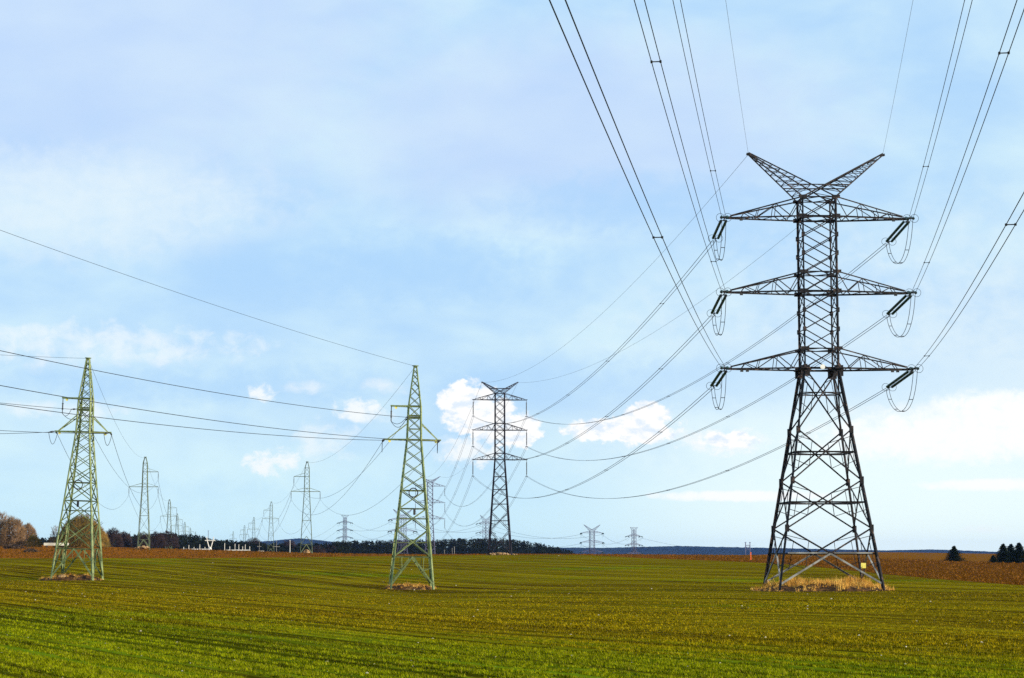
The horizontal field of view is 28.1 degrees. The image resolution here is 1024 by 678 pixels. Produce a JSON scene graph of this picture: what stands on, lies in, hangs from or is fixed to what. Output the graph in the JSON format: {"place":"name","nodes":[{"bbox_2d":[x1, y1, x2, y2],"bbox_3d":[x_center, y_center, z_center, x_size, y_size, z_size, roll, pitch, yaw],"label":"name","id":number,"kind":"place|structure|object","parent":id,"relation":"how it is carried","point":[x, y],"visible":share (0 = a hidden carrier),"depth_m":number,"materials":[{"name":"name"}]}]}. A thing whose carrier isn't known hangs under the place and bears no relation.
{"place":"outdoors","nodes":[
{"label":"outdoors","id":0,"kind":"place"},
{"bbox_2d":[0,555,1023,677],"bbox_3d":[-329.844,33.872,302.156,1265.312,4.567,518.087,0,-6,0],"label":"crop field","id":1,"kind":"structure","parent":0,"point":[552,565],"depth_m":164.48,"materials":[{"name":"green plant"}]},
{"bbox_2d":[40,572,103,580],"bbox_3d":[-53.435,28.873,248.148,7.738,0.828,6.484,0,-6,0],"label":"earth mound","id":2,"kind":"object","parent":1,"relation":"on","point":[71,577],"visible":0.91,"depth_m":245.86,"materials":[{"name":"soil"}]},
{"bbox_2d":[49,357,111,579],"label":"lattice pylon","id":3,"kind":"object","parent":1,"relation":"on","point":[94,554],"visible":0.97,"depth_m":249.75,"materials":[{"name":"green metal"}]},
{"bbox_2d":[0,430,103,433],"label":"conductor wire","id":4,"kind":"object","parent":3,"relation":"attached to","point":[52,432],"visible":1,"depth_m":235.12,"materials":[{"name":"metal"}]},
{"bbox_2d":[112,437,157,509],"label":"conductor wire","id":5,"kind":"object","parent":3,"relation":"attached to","point":[126,479],"visible":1,"depth_m":309.72,"materials":[{"name":"metal"}]},
{"bbox_2d":[383,581,435,589],"bbox_3d":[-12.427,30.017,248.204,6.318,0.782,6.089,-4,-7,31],"label":"earth mound","id":6,"kind":"object","parent":1,"relation":"on","point":[410,587],"visible":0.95,"depth_m":246.23,"materials":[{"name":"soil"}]},
{"bbox_2d":[382,365,440,589],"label":"lattice pylon","id":7,"kind":"object","parent":1,"relation":"on","point":[427,527],"visible":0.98,"depth_m":249.38,"materials":[{"name":"green metal"}]},
{"bbox_2d":[0,404,359,439],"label":"conductor wire","id":8,"kind":"object","parent":7,"relation":"attached to","point":[170,425],"visible":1,"depth_m":185.89,"materials":[{"name":"metal"}]},
{"bbox_2d":[0,350,399,416],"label":"conductor wire","id":9,"kind":"object","parent":7,"relation":"attached to","point":[185,387],"visible":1,"depth_m":180.72,"materials":[{"name":"metal"}]},
{"bbox_2d":[1,230,412,365],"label":"earth wire","id":10,"kind":"object","parent":7,"relation":"attached to","point":[189,296],"visible":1,"depth_m":181.59,"materials":[{"name":"metal"}]},
{"bbox_2d":[0,385,437,441],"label":"conductor wire","id":11,"kind":"object","parent":7,"relation":"attached to","point":[198,418],"visible":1,"depth_m":174.37,"materials":[{"name":"metal"}]},
{"bbox_2d":[316,443,381,514],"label":"conductor wire","id":12,"kind":"object","parent":7,"relation":"attached to","point":[357,478],"visible":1,"depth_m":296.04,"materials":[{"name":"metal"}]},
{"bbox_2d":[322,446,434,514],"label":"conductor wire","id":13,"kind":"object","parent":7,"relation":"attached to","point":[385,497],"visible":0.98,"depth_m":351.01,"materials":[{"name":"metal"}]},
{"bbox_2d":[472,382,527,554],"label":"lattice pylon","id":14,"kind":"object","parent":1,"relation":"on","point":[501,476],"visible":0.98,"depth_m":539.92,"materials":[{"name":"grey metal"}]},
{"bbox_2d":[416,417,473,505],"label":"twin conductor","id":15,"kind":"object","parent":14,"relation":"attached to","point":[456,462],"visible":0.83,"depth_m":618.11,"materials":[{"name":"metal"}]},
{"bbox_2d":[416,476,473,545],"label":"twin conductor","id":16,"kind":"object","parent":14,"relation":"attached to","point":[455,516],"visible":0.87,"depth_m":627.75,"materials":[{"name":"metal"}]},
{"bbox_2d":[421,448,471,525],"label":"twin conductor","id":17,"kind":"object","parent":14,"relation":"attached to","point":[453,495],"visible":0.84,"depth_m":637.89,"materials":[{"name":"metal"}]},
{"bbox_2d":[444,421,524,506],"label":"twin conductor","id":18,"kind":"object","parent":14,"relation":"attached to","point":[500,467],"visible":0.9,"depth_m":631.54,"materials":[{"name":"metal"}]},
{"bbox_2d":[445,482,523,545],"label":"twin conductor","id":19,"kind":"object","parent":14,"relation":"attached to","point":[498,523],"visible":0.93,"depth_m":630.56,"materials":[{"name":"metal"}]},
{"bbox_2d":[445,447,526,525],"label":"twin conductor","id":20,"kind":"object","parent":14,"relation":"attached to","point":[502,490],"visible":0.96,"depth_m":613.50,"materials":[{"name":"metal"}]},
{"bbox_2d":[486,552,516,554],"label":"rubble heap","id":21,"kind":"object","parent":1,"relation":"on","point":[498,553],"visible":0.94,"depth_m":532.54,"materials":[{"name":"beige stone"}]},
{"bbox_2d":[751,581,886,591],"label":"earth mound","id":22,"kind":"object","parent":1,"relation":"on","point":[826,587],"visible":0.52,"depth_m":197.65,"materials":[{"name":"soil"}]},
{"bbox_2d":[706,152,922,590],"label":"lattice pylon","id":23,"kind":"object","parent":22,"relation":"on","point":[838,369],"visible":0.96,"depth_m":205.29,"materials":[{"name":"metal"}]},
{"bbox_2d":[472,387,713,497],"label":"twin conductor","id":24,"kind":"object","parent":23,"relation":"attached to","point":[619,460],"visible":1,"depth_m":270.49,"materials":[{"name":"metal"}]},
{"bbox_2d":[472,314,715,460],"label":"twin conductor","id":25,"kind":"object","parent":23,"relation":"attached to","point":[606,416],"visible":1,"depth_m":271.60,"materials":[{"name":"metal"}]},
{"bbox_2d":[476,240,715,423],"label":"twin conductor","id":26,"kind":"object","parent":23,"relation":"attached to","point":[624,342],"visible":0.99,"depth_m":268.20,"materials":[{"name":"metal"}]},
{"bbox_2d":[494,156,746,381],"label":"earth wire","id":27,"kind":"object","parent":23,"relation":"attached to","point":[647,268],"visible":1,"depth_m":257.38,"materials":[{"name":"grey metal"}]},
{"bbox_2d":[549,0,724,367],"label":"twin conductor","id":28,"kind":"object","parent":23,"relation":"attached to","point":[653,237],"visible":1,"depth_m":70.13,"materials":[{"name":"metal"}]},
{"bbox_2d":[634,0,725,291],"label":"twin conductor","id":29,"kind":"object","parent":23,"relation":"attached to","point":[659,61],"visible":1,"depth_m":102.52,"materials":[{"name":"metal"}]},
{"bbox_2d":[523,190,841,382],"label":"earth wire","id":30,"kind":"object","parent":23,"relation":"attached to","point":[675,318],"visible":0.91,"depth_m":316.40,"materials":[{"name":"grey metal"}]},
{"bbox_2d":[673,0,725,216],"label":"twin conductor","id":31,"kind":"object","parent":23,"relation":"attached to","point":[700,100],"visible":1,"depth_m":135.42,"materials":[{"name":"metal"}]},
{"bbox_2d":[527,243,885,423],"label":"twin conductor","id":32,"kind":"object","parent":23,"relation":"attached to","point":[743,351],"visible":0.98,"depth_m":280.53,"materials":[{"name":"metal"}]},
{"bbox_2d":[526,388,887,498],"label":"twin conductor","id":33,"kind":"object","parent":23,"relation":"attached to","point":[733,467],"visible":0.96,"depth_m":282.52,"materials":[{"name":"metal"}]},
{"bbox_2d":[527,315,888,460],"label":"twin conductor","id":34,"kind":"object","parent":23,"relation":"attached to","point":[736,411],"visible":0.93,"depth_m":284.30,"materials":[{"name":"metal"}]},
{"bbox_2d":[726,5,747,148],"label":"earth wire","id":35,"kind":"object","parent":23,"relation":"attached to","point":[736,74],"visible":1,"depth_m":164.67,"materials":[{"name":"grey metal"}]},
{"bbox_2d":[883,2,912,150],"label":"earth wire","id":36,"kind":"object","parent":23,"relation":"attached to","point":[899,71],"visible":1,"depth_m":164.41,"materials":[{"name":"grey metal"}]},
{"bbox_2d":[909,0,972,217],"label":"twin conductor","id":37,"kind":"object","parent":23,"relation":"attached to","point":[940,100],"visible":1,"depth_m":135.33,"materials":[{"name":"metal"}]},
{"bbox_2d":[911,0,1023,292],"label":"twin conductor","id":38,"kind":"object","parent":23,"relation":"attached to","point":[1008,53],"visible":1,"depth_m":103.55,"materials":[{"name":"metal"}]},
{"bbox_2d":[913,192,1023,368],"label":"twin conductor","id":39,"kind":"object","parent":23,"relation":"attached to","point":[1014,224],"visible":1,"depth_m":104.92,"materials":[{"name":"metal"}]},
{"bbox_2d":[749,575,894,591],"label":"dry grass","id":40,"kind":"structure","parent":22,"relation":"on","point":[844,584],"depth_m":200.29,"materials":[{"name":"plant"}]},
{"bbox_2d":[0,545,1023,584],"bbox_3d":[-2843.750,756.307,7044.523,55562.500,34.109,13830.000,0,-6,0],"label":"ploughed field","id":41,"kind":"structure","parent":0,"point":[971,557],"depth_m":506.24,"materials":[{"name":"soil"}]},
{"bbox_2d":[0,511,11,545],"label":"bare tree","id":42,"kind":"object","parent":41,"relation":"on","point":[3,517],"visible":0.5,"depth_m":656.56,"materials":[{"name":"brown plant"}]},
{"bbox_2d":[0,516,26,546],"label":"bare tree","id":43,"kind":"object","parent":41,"relation":"on","point":[17,531],"visible":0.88,"depth_m":650.70,"materials":[{"name":"brown plant"}]},
{"bbox_2d":[2,542,24,548],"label":"brush pile","id":44,"kind":"object","parent":41,"relation":"on","point":[12,546],"visible":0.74,"depth_m":596.25,"materials":[{"name":"brown plant"}]},
{"bbox_2d":[19,523,37,546],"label":"bare tree","id":45,"kind":"object","parent":41,"relation":"on","point":[29,532],"visible":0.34,"depth_m":664.38,"materials":[{"name":"brown plant"}]},
{"bbox_2d":[23,546,38,552],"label":"brush pile","id":46,"kind":"object","parent":41,"relation":"on","point":[31,550],"visible":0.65,"depth_m":536.51,"materials":[{"name":"brown plant"}]},
{"bbox_2d":[26,534,41,546],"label":"bare tree","id":47,"kind":"object","parent":41,"relation":"on","point":[33,538],"visible":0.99,"depth_m":646.18,"materials":[{"name":"plant"}]},
{"bbox_2d":[49,526,59,542],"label":"bare tree","id":48,"kind":"object","parent":41,"relation":"on","point":[51,539],"visible":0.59,"depth_m":648.74,"materials":[{"name":"grey plant"}]},
{"bbox_2d":[43,543,68,546],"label":"concrete block","id":49,"kind":"structure","parent":41,"relation":"on","point":[48,544],"depth_m":556.67,"materials":[{"name":"concrete"}]},
{"bbox_2d":[51,513,111,547],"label":"round tree","id":50,"kind":"object","parent":41,"relation":"on","point":[79,522],"visible":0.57,"depth_m":633.15,"materials":[{"name":"brown plant"}]},
{"bbox_2d":[106,528,123,546],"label":"bare tree","id":51,"kind":"object","parent":41,"relation":"on","point":[113,536],"visible":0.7,"depth_m":894.72,"materials":[{"name":"grey plant"}]},
{"bbox_2d":[115,531,132,546],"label":"bare tree","id":52,"kind":"object","parent":41,"relation":"on","point":[125,536],"visible":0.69,"depth_m":924.53,"materials":[{"name":"grey plant"}]},
{"bbox_2d":[134,545,149,548],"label":"rubble heap","id":53,"kind":"object","parent":41,"relation":"on","point":[142,547],"visible":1,"depth_m":582.47,"materials":[{"name":"beige stone"}]},
{"bbox_2d":[132,531,153,547],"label":"bare tree","id":54,"kind":"object","parent":41,"relation":"on","point":[143,536],"visible":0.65,"depth_m":914.23,"materials":[{"name":"grey plant"}]},
{"bbox_2d":[130,457,158,548],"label":"lattice pylon","id":55,"kind":"object","parent":41,"relation":"on","point":[141,504],"visible":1,"depth_m":588.27,"materials":[{"name":"metal"}]},
{"bbox_2d":[148,531,166,547],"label":"bare tree","id":56,"kind":"object","parent":41,"relation":"on","point":[155,540],"visible":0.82,"depth_m":953.58,"materials":[{"name":"grey plant"}]},
{"bbox_2d":[160,499,176,548],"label":"lattice pylon","id":57,"kind":"object","parent":41,"relation":"on","point":[170,514],"visible":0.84,"depth_m":1055.93,"materials":[{"name":"grey metal"}]},
{"bbox_2d":[159,530,179,547],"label":"bare tree","id":58,"kind":"object","parent":41,"relation":"on","point":[173,539],"visible":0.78,"depth_m":993.81,"materials":[{"name":"grey plant"}]},
{"bbox_2d":[205,537,214,548],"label":"switch frame","id":59,"kind":"object","parent":41,"relation":"on","point":[211,544],"visible":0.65,"depth_m":1024.82,"materials":[{"name":"white paint"}]},
{"bbox_2d":[246,537,265,547],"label":"bare tree","id":60,"kind":"object","parent":41,"relation":"on","point":[253,540],"visible":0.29,"depth_m":1341.76,"materials":[{"name":"grey plant"}]},
{"bbox_2d":[262,503,278,551],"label":"lattice pylon","id":61,"kind":"object","parent":41,"relation":"on","point":[270,526],"visible":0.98,"depth_m":1035.62,"materials":[{"name":"grey metal"}]},
{"bbox_2d":[282,540,297,548],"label":"bare tree","id":62,"kind":"object","parent":41,"relation":"on","point":[289,543],"visible":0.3,"depth_m":1291.04,"materials":[{"name":"grey plant"}]},
{"bbox_2d":[25,533,574,554],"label":"pine wood","id":63,"kind":"object","parent":41,"relation":"on","point":[348,547],"visible":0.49,"depth_m":1452.06,"materials":[{"name":"green plant"}]},
{"bbox_2d":[291,461,319,552],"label":"lattice pylon","id":64,"kind":"object","parent":41,"relation":"on","point":[309,488],"visible":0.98,"depth_m":588.01,"materials":[{"name":"metal"}]},
{"bbox_2d":[310,545,325,552],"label":"bush","id":65,"kind":"object","parent":41,"relation":"on","point":[316,549],"visible":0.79,"depth_m":1142.53,"materials":[{"name":"grey plant"}]},
{"bbox_2d":[325,545,337,552],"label":"bush","id":66,"kind":"object","parent":41,"relation":"on","point":[330,548],"visible":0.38,"depth_m":1173.10,"materials":[{"name":"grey plant"}]},
{"bbox_2d":[336,515,352,542],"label":"lattice pylon","id":67,"kind":"object","parent":41,"relation":"on","point":[345,522],"visible":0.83,"depth_m":2070.67,"materials":[{"name":"metal"}]},
{"bbox_2d":[388,509,416,553],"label":"lattice pylon","id":68,"kind":"object","parent":41,"relation":"on","point":[398,540],"visible":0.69,"depth_m":1343.55,"materials":[{"name":"metal"}]},
{"bbox_2d":[415,476,444,553],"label":"lattice pylon","id":69,"kind":"object","parent":41,"relation":"on","point":[431,482],"visible":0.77,"depth_m":990.67,"materials":[{"name":"metal"}]},
{"bbox_2d":[475,515,495,538],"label":"lattice pylon","id":70,"kind":"object","parent":41,"relation":"on","point":[488,522],"visible":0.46,"depth_m":1692.42,"materials":[{"name":"metal"}]},
{"bbox_2d":[580,525,603,553],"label":"lattice pylon","id":71,"kind":"object","parent":41,"relation":"on","point":[590,535],"visible":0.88,"depth_m":1652.12,"materials":[{"name":"metal"}]},
{"bbox_2d":[625,527,642,553],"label":"lattice pylon","id":72,"kind":"object","parent":41,"relation":"on","point":[633,538],"visible":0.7,"depth_m":1771.05,"materials":[{"name":"metal"}]},
{"bbox_2d":[941,545,966,561],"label":"spruce tree","id":73,"kind":"object","parent":41,"relation":"on","point":[953,554],"visible":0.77,"depth_m":596.04,"materials":[{"name":"green plant"}]},
{"bbox_2d":[988,555,997,562],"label":"spruce tree","id":74,"kind":"object","parent":41,"relation":"on","point":[993,559],"visible":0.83,"depth_m":586.14,"materials":[{"name":"green plant"}]},
{"bbox_2d":[994,544,1014,562],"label":"spruce tree","id":75,"kind":"object","parent":41,"relation":"on","point":[1004,556],"visible":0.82,"depth_m":595.83,"materials":[{"name":"green plant"}]},
{"bbox_2d":[1007,544,1015,558],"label":"spruce tree","id":76,"kind":"object","parent":41,"relation":"on","point":[1010,547],"visible":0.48,"depth_m":602.49,"materials":[{"name":"green plant"}]},
{"bbox_2d":[1009,542,1023,562],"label":"spruce tree","id":77,"kind":"object","parent":41,"relation":"on","point":[1018,556],"visible":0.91,"depth_m":595.90,"materials":[{"name":"green plant"}]},
{"bbox_2d":[0,0,1023,551],"label":"sky","id":78,"kind":"structure","parent":0,"point":[441,187],"materials":[{"name":"blue"}]},
{"bbox_2d":[252,538,998,554],"bbox_3d":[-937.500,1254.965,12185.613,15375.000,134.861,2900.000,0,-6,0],"label":"hills","id":79,"kind":"structure","parent":0,"point":[692,550],"depth_m":11645.61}
]}

